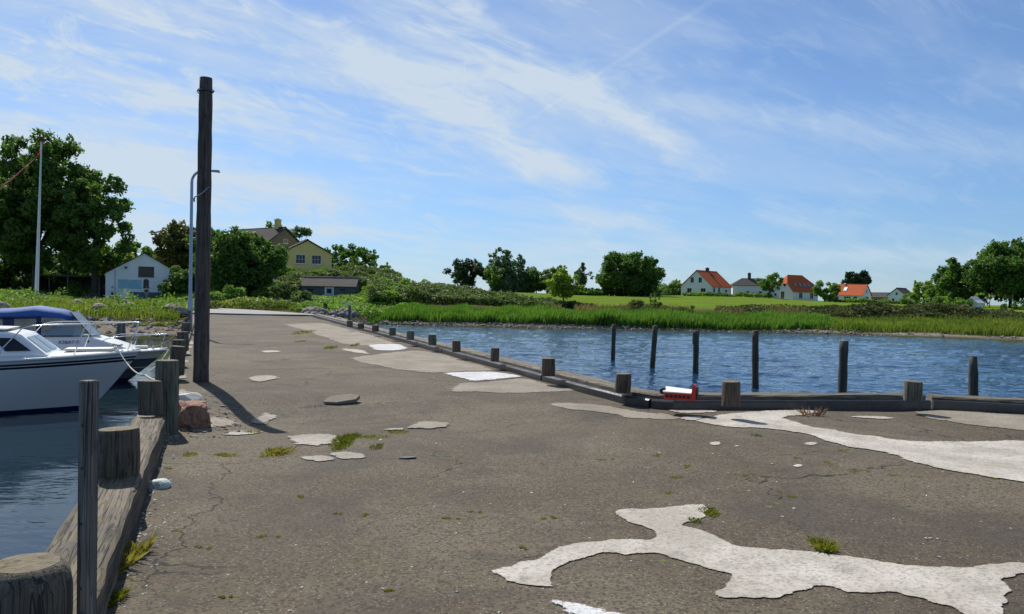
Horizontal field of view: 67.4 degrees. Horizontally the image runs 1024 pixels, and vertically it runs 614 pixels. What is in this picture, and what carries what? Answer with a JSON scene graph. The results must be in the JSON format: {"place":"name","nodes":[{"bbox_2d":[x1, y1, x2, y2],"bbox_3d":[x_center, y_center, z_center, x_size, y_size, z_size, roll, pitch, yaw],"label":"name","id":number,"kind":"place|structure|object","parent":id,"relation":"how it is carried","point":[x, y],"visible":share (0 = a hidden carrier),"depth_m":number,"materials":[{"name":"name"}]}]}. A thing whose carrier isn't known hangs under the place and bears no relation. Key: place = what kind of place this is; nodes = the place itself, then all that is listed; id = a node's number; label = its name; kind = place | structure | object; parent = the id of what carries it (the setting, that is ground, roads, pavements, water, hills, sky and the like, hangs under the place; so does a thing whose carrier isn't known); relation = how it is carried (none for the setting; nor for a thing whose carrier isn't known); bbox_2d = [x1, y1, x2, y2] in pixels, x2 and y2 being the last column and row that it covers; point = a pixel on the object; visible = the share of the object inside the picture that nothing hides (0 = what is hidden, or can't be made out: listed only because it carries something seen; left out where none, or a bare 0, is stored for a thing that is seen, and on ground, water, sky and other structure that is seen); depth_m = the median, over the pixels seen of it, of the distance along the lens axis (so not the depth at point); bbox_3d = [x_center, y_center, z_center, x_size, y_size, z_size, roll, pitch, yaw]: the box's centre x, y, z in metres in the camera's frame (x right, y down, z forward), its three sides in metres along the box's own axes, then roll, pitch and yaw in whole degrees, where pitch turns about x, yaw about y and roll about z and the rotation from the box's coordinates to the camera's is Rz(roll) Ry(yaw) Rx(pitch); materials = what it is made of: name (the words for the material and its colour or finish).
{"place":"outdoors","nodes":[
{"label":"outdoors","id":0,"kind":"place"},
{"bbox_2d":[187,308,313,315],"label":"road","id":1,"kind":"structure","parent":0,"point":[223,311],"depth_m":52.55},
{"bbox_2d":[0,324,1022,559],"bbox_3d":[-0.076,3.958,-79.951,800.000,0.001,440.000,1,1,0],"label":"water","id":2,"kind":"structure","parent":0,"point":[38,476],"depth_m":12.27,"materials":[{"name":"liquid"}]},
{"bbox_2d":[0,321,141,413],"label":"motor boat","id":3,"kind":"object","parent":2,"relation":"on","point":[38,372],"visible":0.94,"depth_m":17.13,"materials":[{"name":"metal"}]},
{"bbox_2d":[0,305,168,381],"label":"motor boat","id":4,"kind":"object","parent":2,"relation":"on","point":[62,337],"visible":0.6,"depth_m":21.99,"materials":[{"name":"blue plastic"}]},
{"bbox_2d":[0,284,1023,342],"bbox_3d":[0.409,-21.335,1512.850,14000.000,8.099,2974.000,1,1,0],"label":"terrain","id":5,"kind":"structure","parent":0,"point":[702,303],"depth_m":82.69,"materials":[{"name":"plant"}]},
{"bbox_2d":[35,136,43,292],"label":"flagpole","id":6,"kind":"object","parent":5,"relation":"on","point":[41,138],"visible":0.95,"depth_m":75.80,"materials":[{"name":"metal"}]},
{"bbox_2d":[0,253,88,288],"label":"shrub","id":7,"kind":"object","parent":5,"relation":"on","point":[16,276],"visible":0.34,"depth_m":117.73,"materials":[{"name":"green plant"}]},
{"bbox_2d":[0,127,105,292],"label":"broadleaf tree","id":8,"kind":"object","parent":5,"relation":"on","point":[19,192],"visible":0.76,"depth_m":102.54,"materials":[{"name":"green plant"}]},
{"bbox_2d":[29,269,90,295],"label":"shrub","id":9,"kind":"object","parent":5,"relation":"on","point":[71,290],"visible":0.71,"depth_m":107.47,"materials":[{"name":"green plant"}]},
{"bbox_2d":[25,245,115,279],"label":"shrub","id":10,"kind":"object","parent":5,"relation":"on","point":[63,271],"visible":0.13,"depth_m":119.41,"materials":[{"name":"green plant"}]},
{"bbox_2d":[40,274,105,295],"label":"open shed","id":11,"kind":"structure","parent":5,"relation":"on","point":[47,285],"depth_m":110.42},
{"bbox_2d":[44,173,136,297],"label":"broadleaf tree","id":12,"kind":"object","parent":5,"relation":"on","point":[92,209],"visible":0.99,"depth_m":101.91,"materials":[{"name":"green plant"}]},
{"bbox_2d":[0,315,184,336],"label":"shore stones","id":13,"kind":"object","parent":5,"relation":"on","point":[141,332],"visible":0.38,"depth_m":45.87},
{"bbox_2d":[0,295,193,325],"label":"shore weeds","id":14,"kind":"object","parent":5,"relation":"on","point":[82,306],"visible":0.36,"depth_m":50.12,"materials":[{"name":"plant"}]},
{"bbox_2d":[0,287,194,312],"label":"shore weeds","id":15,"kind":"object","parent":5,"relation":"on","point":[15,294],"visible":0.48,"depth_m":58.04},
{"bbox_2d":[89,244,136,286],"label":"broadleaf tree","id":16,"kind":"object","parent":5,"relation":"on","point":[102,267],"visible":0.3,"depth_m":107.20,"materials":[{"name":"green plant"}]},
{"bbox_2d":[104,252,172,297],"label":"boathouse","id":17,"kind":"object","parent":5,"relation":"on","point":[138,274],"visible":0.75,"depth_m":105.04,"materials":[{"name":"wood"}]},
{"bbox_2d":[115,241,166,266],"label":"broadleaf tree","id":18,"kind":"object","parent":5,"relation":"on","point":[145,249],"visible":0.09,"depth_m":122.76,"materials":[{"name":"green plant"}]},
{"bbox_2d":[148,219,195,270],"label":"broadleaf tree","id":19,"kind":"object","parent":5,"relation":"on","point":[171,240],"visible":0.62,"depth_m":118.25,"materials":[{"name":"green plant"}]},
{"bbox_2d":[157,265,213,293],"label":"shrub","id":20,"kind":"object","parent":5,"relation":"on","point":[178,280],"visible":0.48,"depth_m":103.68,"materials":[{"name":"green plant"}]},
{"bbox_2d":[178,227,221,271],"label":"broadleaf tree","id":21,"kind":"object","parent":5,"relation":"on","point":[186,240],"visible":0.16,"depth_m":116.84,"materials":[{"name":"green plant"}]},
{"bbox_2d":[210,284,246,306],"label":"shrub","id":22,"kind":"object","parent":5,"relation":"on","point":[231,292],"visible":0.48,"depth_m":75.16,"materials":[{"name":"green plant"}]},
{"bbox_2d":[193,225,289,297],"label":"broadleaf tree","id":23,"kind":"object","parent":5,"relation":"on","point":[249,261],"visible":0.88,"depth_m":85.71,"materials":[{"name":"green plant"}]},
{"bbox_2d":[210,295,298,308],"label":"roadside weeds","id":24,"kind":"object","parent":5,"relation":"on","point":[252,302],"visible":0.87,"depth_m":66.74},
{"bbox_2d":[238,218,301,248],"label":"grey roofed house","id":25,"kind":"structure","parent":5,"relation":"on","point":[277,233],"depth_m":124.72,"materials":[{"name":"white paint"}]},
{"bbox_2d":[267,282,299,299],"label":"shrub","id":26,"kind":"object","parent":5,"relation":"on","point":[285,293],"visible":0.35,"depth_m":79.66,"materials":[{"name":"green plant"}]},
{"bbox_2d":[286,239,333,270],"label":"yellow house","id":27,"kind":"structure","parent":5,"relation":"on","point":[307,254],"depth_m":115.73,"materials":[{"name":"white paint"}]},
{"bbox_2d":[300,276,360,295],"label":"shed","id":28,"kind":"structure","parent":5,"relation":"on","point":[323,285],"depth_m":93.14,"materials":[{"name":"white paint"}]},
{"bbox_2d":[251,274,410,303],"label":"undergrowth","id":29,"kind":"object","parent":5,"relation":"on","point":[390,294],"visible":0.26,"depth_m":85.61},
{"bbox_2d":[277,262,402,289],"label":"willow thicket","id":30,"kind":"object","parent":5,"relation":"on","point":[364,272],"visible":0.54,"depth_m":103.16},
{"bbox_2d":[324,243,379,266],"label":"broadleaf tree","id":31,"kind":"object","parent":5,"relation":"on","point":[370,258],"visible":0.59,"depth_m":130.96,"materials":[{"name":"green plant"}]},
{"bbox_2d":[289,294,425,318],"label":"waterside weeds","id":32,"kind":"object","parent":5,"relation":"on","point":[356,303],"visible":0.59,"depth_m":71.69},
{"bbox_2d":[442,258,487,287],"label":"broadleaf tree","id":33,"kind":"object","parent":5,"relation":"on","point":[474,268],"visible":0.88,"depth_m":184.00,"materials":[{"name":"green plant"}]},
{"bbox_2d":[366,274,597,307],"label":"willow thicket","id":34,"kind":"object","parent":5,"relation":"on","point":[428,291],"visible":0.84,"depth_m":85.66,"materials":[{"name":"plant"}]},
{"bbox_2d":[483,265,504,290],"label":"broadleaf tree","id":35,"kind":"object","parent":5,"relation":"on","point":[493,276],"visible":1,"depth_m":175.25,"materials":[{"name":"green plant"}]},
{"bbox_2d":[484,247,522,291],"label":"poplar tree","id":36,"kind":"object","parent":5,"relation":"on","point":[507,284],"visible":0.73,"depth_m":179.82,"materials":[{"name":"green plant"}]},
{"bbox_2d":[507,254,534,292],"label":"poplar tree","id":37,"kind":"object","parent":5,"relation":"on","point":[520,264],"visible":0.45,"depth_m":181.69,"materials":[{"name":"green plant"}]},
{"bbox_2d":[518,266,548,292],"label":"broadleaf tree","id":38,"kind":"object","parent":5,"relation":"on","point":[535,284],"visible":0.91,"depth_m":179.40,"materials":[{"name":"green plant"}]},
{"bbox_2d":[542,265,584,306],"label":"sapling","id":39,"kind":"object","parent":5,"relation":"on","point":[560,281],"visible":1,"depth_m":85.16,"materials":[{"name":"green plant"}]},
{"bbox_2d":[573,262,594,290],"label":"poplar tree","id":40,"kind":"object","parent":5,"relation":"on","point":[583,280],"visible":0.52,"depth_m":177.61,"materials":[{"name":"green plant"}]},
{"bbox_2d":[545,286,657,295],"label":"hedge","id":41,"kind":"object","parent":5,"relation":"on","point":[600,292],"visible":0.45,"depth_m":172.42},
{"bbox_2d":[367,302,844,329],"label":"reed bed","id":42,"kind":"object","parent":5,"relation":"on","point":[647,317],"visible":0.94,"depth_m":68.38,"materials":[{"name":"plant"}]},
{"bbox_2d":[594,250,666,295],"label":"broadleaf tree","id":43,"kind":"object","parent":5,"relation":"on","point":[633,273],"visible":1,"depth_m":166.94,"materials":[{"name":"green plant"}]},
{"bbox_2d":[347,318,1023,341],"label":"beach pebbles","id":44,"kind":"object","parent":5,"relation":"on","point":[510,324],"visible":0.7,"depth_m":66.67,"materials":[{"name":"stone"}]},
{"bbox_2d":[680,267,732,294],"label":"white house","id":45,"kind":"structure","parent":5,"relation":"on","point":[705,280],"depth_m":200.74,"materials":[{"name":"paint"}]},
{"bbox_2d":[730,273,773,293],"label":"white farmhouse","id":46,"kind":"object","parent":5,"relation":"on","point":[749,285],"visible":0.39,"depth_m":205.45,"materials":[{"name":"paint"}]},
{"bbox_2d":[755,272,783,293],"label":"garden tree","id":47,"kind":"object","parent":5,"relation":"on","point":[764,284],"visible":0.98,"depth_m":186.99,"materials":[{"name":"green plant"}]},
{"bbox_2d":[771,275,817,300],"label":"house","id":48,"kind":"structure","parent":5,"relation":"on","point":[796,287],"depth_m":200.38,"materials":[{"name":"orange ceramic"}]},
{"bbox_2d":[682,291,908,303],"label":"garden hedge","id":49,"kind":"object","parent":5,"relation":"on","point":[854,300],"visible":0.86,"depth_m":185.56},
{"bbox_2d":[596,301,1023,319],"bbox_3d":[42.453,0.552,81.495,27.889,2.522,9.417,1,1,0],"label":"bank scrub","id":50,"kind":"object","parent":5,"relation":"on","point":[937,310],"visible":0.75,"depth_m":79.26,"materials":[{"name":"plant"}]},
{"bbox_2d":[811,280,840,301],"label":"garden tree","id":51,"kind":"object","parent":5,"relation":"on","point":[833,289],"visible":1,"depth_m":184.74,"materials":[{"name":"green plant"}]},
{"bbox_2d":[836,283,871,299],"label":"orange roofed house","id":52,"kind":"structure","parent":5,"relation":"on","point":[851,291],"depth_m":217.59,"materials":[{"name":"tile"}]},
{"bbox_2d":[840,269,872,284],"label":"pine tree","id":53,"kind":"object","parent":5,"relation":"on","point":[861,277],"visible":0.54,"depth_m":235.57,"materials":[{"name":"green plant"}]},
{"bbox_2d":[806,314,1023,336],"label":"shore grass","id":54,"kind":"structure","parent":5,"relation":"on","point":[990,326],"depth_m":66.81,"materials":[{"name":"plant"}]},
{"bbox_2d":[907,280,931,301],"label":"broadleaf tree","id":55,"kind":"object","parent":5,"relation":"on","point":[916,295],"visible":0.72,"depth_m":164.26,"materials":[{"name":"green plant"}]},
{"bbox_2d":[919,295,975,305],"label":"shrub","id":56,"kind":"object","parent":5,"relation":"on","point":[946,299],"visible":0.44,"depth_m":127.24,"materials":[{"name":"green plant"}]},
{"bbox_2d":[925,257,988,306],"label":"broadleaf tree","id":57,"kind":"object","parent":5,"relation":"on","point":[947,279],"visible":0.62,"depth_m":140.86,"materials":[{"name":"green plant"}]},
{"bbox_2d":[960,237,1023,307],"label":"broadleaf tree","id":58,"kind":"object","parent":5,"relation":"on","point":[998,266],"visible":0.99,"depth_m":133.84,"materials":[{"name":"green plant"}]},
{"bbox_2d":[0,0,1023,305],"label":"sky","id":59,"kind":"structure","parent":0,"point":[816,140],"materials":[{"name":"blue"}]},
{"bbox_2d":[107,314,1023,613],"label":"pier deck","id":60,"kind":"structure","parent":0,"point":[497,458],"depth_m":6.13,"materials":[{"name":"asphalt"}]},
{"bbox_2d":[76,380,98,613],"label":"post","id":61,"kind":"object","parent":60,"relation":"on","point":[88,441],"visible":1,"depth_m":3.19,"materials":[{"name":"grey wood"}]},
{"bbox_2d":[45,416,164,613],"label":"kerb timber","id":62,"kind":"object","parent":60,"relation":"on","point":[120,501],"visible":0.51,"depth_m":4.60,"materials":[{"name":"grey wood"}]},
{"bbox_2d":[0,552,72,613],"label":"bollard","id":63,"kind":"object","parent":62,"relation":"on","point":[37,583],"visible":1,"depth_m":2.80,"materials":[{"name":"wood"}]},
{"bbox_2d":[98,426,139,477],"bbox_3d":[-2.850,1.048,5.576,0.276,0.360,0.286,2,1,31],"label":"bollard","id":64,"kind":"object","parent":62,"relation":"on","point":[118,451],"visible":0.88,"depth_m":5.46,"materials":[{"name":"wood"}]},
{"bbox_2d":[117,528,158,574],"bbox_3d":[-2.245,1.441,4.407,0.310,0.116,0.887,1,1,0],"label":"weed tuft","id":65,"kind":"object","parent":60,"relation":"on","point":[137,553],"visible":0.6,"depth_m":4.53,"materials":[{"name":"green plant"}]},
{"bbox_2d":[137,380,163,415],"bbox_3d":[-3.935,0.980,8.370,0.255,0.376,0.257,1,1,8],"label":"bollard","id":66,"kind":"object","parent":60,"relation":"on","point":[150,400],"visible":1,"depth_m":8.27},
{"bbox_2d":[148,478,170,489],"bbox_3d":[-2.861,1.431,6.214,0.210,0.084,0.168,1,1,12],"label":"mortar lump","id":67,"kind":"object","parent":60,"relation":"on","point":[159,484],"visible":0.77,"depth_m":6.16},
{"bbox_2d":[136,316,193,416],"bbox_3d":[-11.170,0.980,26.339,0.316,0.208,37.965,1,1,-22],"label":"kerb timber","id":68,"kind":"object","parent":60,"relation":"on","point":[190,333],"visible":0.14,"depth_m":24.00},
{"bbox_2d":[170,345,185,375],"bbox_3d":[-5.933,0.946,13.622,0.260,0.526,0.268,1,1,-34],"label":"bollard","id":69,"kind":"object","parent":68,"relation":"on","point":[177,352],"visible":0.74,"depth_m":13.53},
{"bbox_2d":[154,359,178,432],"bbox_3d":[-3.882,1.012,8.649,0.263,0.842,0.278,1,1,9],"label":"bollard","id":70,"kind":"object","parent":60,"relation":"on","point":[167,373],"visible":0.84,"depth_m":8.55,"materials":[{"name":"wood"}]},
{"bbox_2d":[179,400,210,428],"bbox_3d":[-3.786,1.294,9.095,0.400,0.394,0.572,1,1,-26],"label":"rock","id":71,"kind":"object","parent":60,"relation":"on","point":[194,414],"visible":0.62,"depth_m":8.88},
{"bbox_2d":[187,170,219,330],"bbox_3d":[-11.153,-1.967,27.763,1.082,6.000,0.185,1,1,0],"label":"street lamp","id":72,"kind":"object","parent":60,"relation":"on","point":[190,310],"visible":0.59,"depth_m":27.72,"materials":[{"name":"metal"}]},
{"bbox_2d":[193,76,214,381],"bbox_3d":[-5.377,-1.243,13.386,0.310,5.492,0.336,1,1,-14],"label":"wooden pole","id":73,"kind":"object","parent":60,"relation":"on","point":[201,340],"visible":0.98,"depth_m":13.32,"materials":[{"name":"wood"}]},
{"bbox_2d":[173,394,252,437],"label":"rubble crumbs","id":74,"kind":"object","parent":60,"relation":"on","point":[194,435],"visible":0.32,"depth_m":9.15,"materials":[{"name":"concrete"}]},
{"bbox_2d":[190,416,239,431],"bbox_3d":[-3.630,1.445,9.411,0.571,0.114,1.466,1,1,-19],"label":"concrete patch","id":75,"kind":"object","parent":60,"relation":"on","point":[215,420],"visible":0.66,"depth_m":9.58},
{"bbox_2d":[259,445,298,457],"bbox_3d":[-2.321,1.424,7.618,0.323,0.075,0.476,1,1,0],"label":"weed tuft","id":76,"kind":"object","parent":60,"relation":"on","point":[277,451],"visible":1,"depth_m":7.58,"materials":[{"name":"green plant"}]},
{"bbox_2d":[287,434,338,445],"bbox_3d":[-2.151,1.453,8.430,0.598,0.036,0.927,1,1,-28],"label":"concrete patch","id":77,"kind":"object","parent":60,"relation":"on","point":[314,439],"visible":0.96,"depth_m":8.44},
{"bbox_2d":[286,323,393,344],"bbox_3d":[-7.425,0.990,31.420,2.336,0.036,17.016,1,1,-23],"label":"concrete patch","id":78,"kind":"object","parent":60,"relation":"on","point":[341,335],"visible":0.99,"depth_m":29.04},
{"bbox_2d":[323,394,359,404],"bbox_3d":[-2.556,1.386,11.546,0.507,0.128,0.320,1,1,0],"label":"asphalt slab","id":79,"kind":"object","parent":60,"relation":"on","point":[343,399],"depth_m":11.50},
{"bbox_2d":[328,431,361,451],"bbox_3d":[-1.804,1.441,8.307,0.303,0.098,1.249,1,1,0],"label":"weed tuft","id":80,"kind":"object","parent":60,"relation":"on","point":[346,439],"visible":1,"depth_m":8.19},
{"bbox_2d":[312,314,451,352],"bbox_3d":[-7.180,0.887,35.303,0.473,0.288,30.626,1,1,-21],"label":"kerb timber","id":81,"kind":"object","parent":60,"relation":"on","point":[420,342],"visible":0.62,"depth_m":26.61,"materials":[{"name":"wood"}]},
{"bbox_2d":[351,351,491,372],"bbox_3d":[-2.468,1.278,18.579,2.748,0.018,6.159,1,1,-24],"label":"concrete patch","id":82,"kind":"object","parent":60,"relation":"on","point":[422,361],"visible":1,"depth_m":17.97,"materials":[{"name":"concrete"}]},
{"bbox_2d":[408,421,449,427],"bbox_3d":[-1.050,1.500,9.785,0.552,0.023,0.633,1,1,20],"label":"concrete patch","id":83,"kind":"object","parent":60,"relation":"on","point":[428,424],"visible":1,"depth_m":9.81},
{"bbox_2d":[446,371,519,380],"bbox_3d":[-0.536,1.354,15.216,1.335,0.015,1.623,1,1,-29],"label":"concrete patch","id":84,"kind":"object","parent":60,"relation":"on","point":[478,376],"visible":1,"depth_m":15.15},
{"bbox_2d":[442,346,561,380],"bbox_3d":[-0.465,1.270,17.755,0.473,0.288,6.853,1,1,-21],"label":"kerb timber","id":85,"kind":"object","parent":60,"relation":"on","point":[529,370],"visible":0.62,"depth_m":16.73,"materials":[{"name":"wood"}]},
{"bbox_2d":[450,378,571,392],"bbox_3d":[-0.237,1.388,13.509,2.162,0.011,2.147,1,1,-26],"label":"concrete patch","id":86,"kind":"object","parent":60,"relation":"on","point":[519,385],"visible":1,"depth_m":13.34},
{"bbox_2d":[117,373,1012,612],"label":"grit","id":87,"kind":"object","parent":60,"relation":"on","point":[157,564],"visible":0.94,"depth_m":5.46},
{"bbox_2d":[164,336,1009,597],"bbox_3d":[-4.343,1.274,16.438,6.838,0.061,25.175,1,1,-28],"label":"moss","id":88,"kind":"object","parent":60,"relation":"on","point":[366,514],"visible":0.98,"depth_m":6.22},
{"bbox_2d":[550,599,624,613],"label":"concrete patch","id":89,"kind":"object","parent":60,"relation":"on","point":[576,608],"visible":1,"depth_m":3.95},
{"bbox_2d":[542,371,659,407],"bbox_3d":[1.422,1.377,12.876,0.608,0.288,3.526,1,1,-24],"label":"kerb timber","id":90,"kind":"object","parent":60,"relation":"on","point":[605,389],"visible":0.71,"depth_m":12.41,"materials":[{"name":"wood"}]},
{"bbox_2d":[542,358,554,376],"bbox_3d":[0.654,1.072,13.780,0.236,0.327,0.245,2,1,42],"label":"bollard","id":91,"kind":"object","parent":90,"relation":"on","point":[548,366],"visible":1,"depth_m":13.68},
{"bbox_2d":[615,373,630,392],"bbox_3d":[1.670,1.139,11.570,0.252,0.294,0.240,0,1,-41],"label":"bollard","id":92,"kind":"object","parent":90,"relation":"on","point":[622,382],"visible":1,"depth_m":11.46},
{"bbox_2d":[550,402,680,418],"bbox_3d":[1.411,1.464,10.846,2.102,0.013,0.768,2,1,39],"label":"concrete patch","id":93,"kind":"object","parent":60,"relation":"on","point":[608,409],"visible":1,"depth_m":10.83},
{"bbox_2d":[721,380,739,406],"bbox_3d":[2.955,1.160,10.351,0.246,0.340,0.234,2,1,33],"label":"bollard","id":94,"kind":"object","parent":60,"relation":"on","point":[730,395],"visible":1,"depth_m":10.26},
{"bbox_2d":[491,504,1023,613],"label":"concrete patch","id":95,"kind":"object","parent":60,"relation":"on","point":[775,573],"visible":1,"depth_m":4.57,"materials":[{"name":"concrete"}]},
{"bbox_2d":[651,392,930,410],"bbox_3d":[4.169,1.449,11.562,4.355,0.288,0.564,1,1,-7],"label":"kerb timber","id":96,"kind":"object","parent":60,"relation":"on","point":[894,401],"visible":0.68,"depth_m":11.40,"materials":[{"name":"wood"}]},
{"bbox_2d":[660,384,698,400],"bbox_3d":[2.334,1.176,10.742,0.520,0.218,0.250,1,1,22],"label":"red box","id":97,"kind":"object","parent":96,"relation":"on","point":[675,393],"visible":1,"depth_m":10.65,"materials":[{"name":"plastic"}]},
{"bbox_2d":[903,380,922,401],"bbox_3d":[5.884,1.224,11.271,0.256,0.294,0.246,2,1,31],"label":"bollard","id":98,"kind":"object","parent":96,"relation":"on","point":[912,390],"visible":1,"depth_m":11.17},
{"bbox_2d":[803,534,844,553],"bbox_3d":[2.015,1.532,4.949,0.238,0.066,0.303,1,1,0],"label":"weed tuft","id":99,"kind":"object","parent":60,"relation":"on","point":[820,545],"visible":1,"depth_m":4.92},
{"bbox_2d":[696,409,1023,481],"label":"concrete patch","id":100,"kind":"object","parent":60,"relation":"on","point":[1001,459],"visible":1,"depth_m":8.57,"materials":[{"name":"concrete"}]},
{"bbox_2d":[916,410,1023,429],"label":"concrete patch","id":101,"kind":"object","parent":60,"relation":"on","point":[1011,421],"visible":1,"depth_m":10.80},
{"bbox_2d":[927,393,1023,413],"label":"kerb timber","id":102,"kind":"object","parent":60,"relation":"on","point":[977,403],"visible":0.74,"depth_m":11.53,"materials":[{"name":"wood"}]},
{"bbox_2d":[533,302,804,314],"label":"dry grass","id":103,"kind":"structure","parent":0,"point":[582,307],"depth_m":80.67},
{"bbox_2d":[369,325,1023,399],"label":"water","id":104,"kind":"structure","parent":0,"point":[723,356],"depth_m":36.86,"materials":[{"name":"liquid"}]},
{"bbox_2d":[650,325,657,367],"bbox_3d":[5.619,2.303,30.735,0.370,3.132,0.220,1,1,0],"label":"mooring pile","id":105,"kind":"object","parent":104,"relation":"in","point":[653,347],"visible":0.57,"depth_m":30.64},
{"bbox_2d":[692,330,698,373],"bbox_3d":[6.615,2.388,27.736,0.247,3.077,0.220,1,1,0],"label":"mooring pile","id":106,"kind":"object","parent":104,"relation":"in","point":[695,341],"visible":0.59,"depth_m":27.64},
{"bbox_2d":[752,330,758,388],"bbox_3d":[7.642,2.369,24.135,0.291,3.262,0.220,1,1,0],"label":"mooring pile","id":107,"kind":"object","parent":104,"relation":"in","point":[755,359],"visible":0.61,"depth_m":24.04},
{"bbox_2d":[838,340,848,392],"bbox_3d":[8.737,2.482,20.336,0.255,3.185,0.241,1,1,0],"label":"mooring pile","id":108,"kind":"object","parent":104,"relation":"in","point":[843,366],"visible":0.45,"depth_m":20.23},
{"bbox_2d":[968,356,978,395],"bbox_3d":[10.596,2.638,17.637,0.274,3.028,0.220,1,1,0],"label":"mooring pile","id":109,"kind":"object","parent":104,"relation":"in","point":[973,376],"visible":0.38,"depth_m":17.55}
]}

